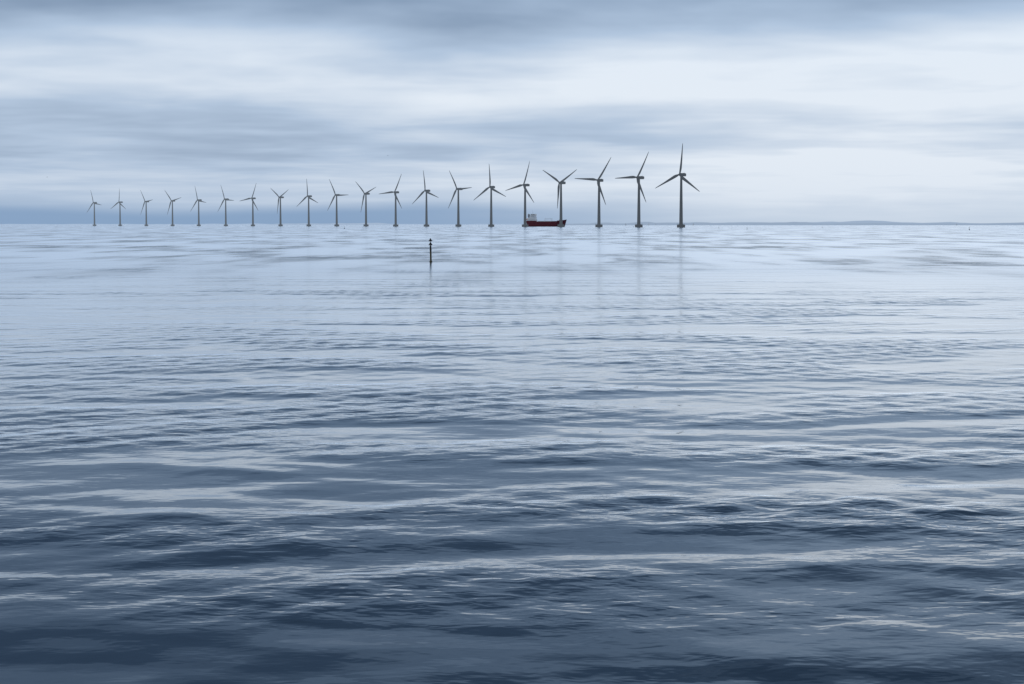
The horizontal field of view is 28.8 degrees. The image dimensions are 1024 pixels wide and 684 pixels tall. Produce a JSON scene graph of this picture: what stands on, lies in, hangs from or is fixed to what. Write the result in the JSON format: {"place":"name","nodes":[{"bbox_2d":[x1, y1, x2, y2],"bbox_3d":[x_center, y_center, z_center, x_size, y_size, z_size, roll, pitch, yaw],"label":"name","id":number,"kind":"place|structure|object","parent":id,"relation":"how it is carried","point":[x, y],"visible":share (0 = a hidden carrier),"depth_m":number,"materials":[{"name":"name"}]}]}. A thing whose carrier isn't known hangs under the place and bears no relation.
{"place":"outdoors","nodes":[
{"label":"outdoors","id":0,"kind":"place"},
{"bbox_2d":[0,224,522,224],"bbox_3d":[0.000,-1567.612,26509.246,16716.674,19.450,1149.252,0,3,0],"label":"shore rim","id":1,"kind":"object","parent":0,"point":[233,224],"visible":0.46,"depth_m":26076.77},
{"bbox_2d":[0,225,1023,683],"label":"sea","id":2,"kind":"structure","parent":0,"point":[524,455],"depth_m":29.14,"materials":[{"name":"liquid"}]},
{"bbox_2d":[87,193,100,225],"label":"wind turbine","id":3,"kind":"object","parent":2,"relation":"in","point":[94,209],"visible":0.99,"depth_m":5529.87,"materials":[{"name":"paint"}]},
{"bbox_2d":[112,191,124,225],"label":"wind turbine","id":4,"kind":"object","parent":2,"relation":"in","point":[119,202],"visible":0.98,"depth_m":5389.91,"materials":[{"name":"paint"}]},
{"bbox_2d":[140,190,150,225],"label":"wind turbine","id":5,"kind":"object","parent":2,"relation":"in","point":[146,210],"visible":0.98,"depth_m":5242.51,"materials":[{"name":"paint"}]},
{"bbox_2d":[165,191,178,225],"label":"wind turbine","id":6,"kind":"object","parent":2,"relation":"in","point":[172,201],"visible":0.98,"depth_m":5088.47,"materials":[{"name":"paint"}]},
{"bbox_2d":[191,188,205,225],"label":"wind turbine","id":7,"kind":"object","parent":2,"relation":"in","point":[199,200],"visible":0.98,"depth_m":4930.67,"materials":[{"name":"paint"}]},
{"bbox_2d":[218,187,233,225],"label":"wind turbine","id":8,"kind":"object","parent":2,"relation":"in","point":[225,199],"visible":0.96,"depth_m":4767.76,"materials":[{"name":"paint"}]},
{"bbox_2d":[241,185,257,225],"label":"wind turbine","id":9,"kind":"object","parent":2,"relation":"in","point":[252,197],"visible":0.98,"depth_m":4601.29,"materials":[{"name":"paint"}]},
{"bbox_2d":[273,189,288,225],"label":"wind turbine","id":10,"kind":"object","parent":2,"relation":"in","point":[280,197],"visible":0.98,"depth_m":4431.15,"materials":[{"name":"paint"}]},
{"bbox_2d":[297,179,317,225],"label":"wind turbine","id":11,"kind":"object","parent":2,"relation":"in","point":[308,196],"visible":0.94,"depth_m":4259.86,"materials":[{"name":"paint"}]},
{"bbox_2d":[327,179,343,225],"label":"wind turbine","id":12,"kind":"object","parent":2,"relation":"in","point":[336,195],"visible":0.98,"depth_m":4087.07,"materials":[{"name":"paint"}]},
{"bbox_2d":[355,181,375,225],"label":"wind turbine","id":13,"kind":"object","parent":2,"relation":"in","point":[365,195],"visible":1,"depth_m":3913.27,"materials":[{"name":"paint"}]},
{"bbox_2d":[380,176,401,226],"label":"wind turbine","id":14,"kind":"object","parent":2,"relation":"in","point":[395,224],"visible":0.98,"depth_m":3739.47,"materials":[{"name":"paint"}]},
{"bbox_2d":[412,171,438,226],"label":"wind turbine","id":15,"kind":"object","parent":2,"relation":"in","point":[426,212],"visible":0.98,"depth_m":3566.69,"materials":[{"name":"paint"}]},
{"bbox_2d":[429,238,431,261],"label":"cardinal spar buoy","id":16,"kind":"object","parent":2,"relation":"in","point":[430,243],"visible":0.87,"depth_m":185.31,"materials":[{"name":"black metal"}]},
{"bbox_2d":[448,171,471,226],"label":"wind turbine","id":17,"kind":"object","parent":2,"relation":"in","point":[458,219],"visible":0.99,"depth_m":3395.29,"materials":[{"name":"paint"}]},
{"bbox_2d":[474,166,505,226],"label":"wind turbine","id":18,"kind":"object","parent":2,"relation":"in","point":[491,218],"visible":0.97,"depth_m":3224.81,"materials":[{"name":"paint"}]},
{"bbox_2d":[505,161,533,226],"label":"wind turbine","id":19,"kind":"object","parent":2,"relation":"in","point":[524,185],"visible":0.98,"depth_m":3057.61,"materials":[{"name":"paint"}]},
{"bbox_2d":[526,214,565,226],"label":"ship","id":20,"kind":"object","parent":2,"relation":"on","point":[531,221],"visible":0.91,"depth_m":3639.87,"materials":[{"name":"red metal"}]},
{"bbox_2d":[543,169,576,226],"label":"wind turbine","id":21,"kind":"object","parent":2,"relation":"in","point":[561,182],"visible":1,"depth_m":2893.06,"materials":[{"name":"paint"}]},
{"bbox_2d":[574,158,610,226],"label":"wind turbine","id":22,"kind":"object","parent":2,"relation":"in","point":[598,180],"visible":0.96,"depth_m":2732.43,"materials":[{"name":"paint"}]},
{"bbox_2d":[615,152,648,226],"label":"wind turbine","id":23,"kind":"object","parent":2,"relation":"in","point":[638,224],"visible":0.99,"depth_m":2575.55,"materials":[{"name":"paint"}]},
{"bbox_2d":[656,143,699,227],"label":"wind turbine","id":24,"kind":"object","parent":2,"relation":"in","point":[680,224],"visible":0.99,"depth_m":2422.72,"materials":[{"name":"paint"}]},
{"bbox_2d":[0,0,1023,223],"label":"sky","id":25,"kind":"structure","parent":0,"point":[779,110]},
{"bbox_2d":[565,222,1023,224],"bbox_3d":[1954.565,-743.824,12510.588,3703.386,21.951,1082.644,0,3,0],"label":"shore","id":26,"kind":"structure","parent":0,"point":[783,223],"depth_m":12081.40,"materials":[{"name":"grey"}]},
{"bbox_2d":[727,220,984,223],"bbox_3d":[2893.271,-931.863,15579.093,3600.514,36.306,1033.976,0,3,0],"label":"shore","id":27,"kind":"structure","parent":0,"point":[869,221],"depth_m":15167.23,"materials":[{"name":"grey"}]}
]}

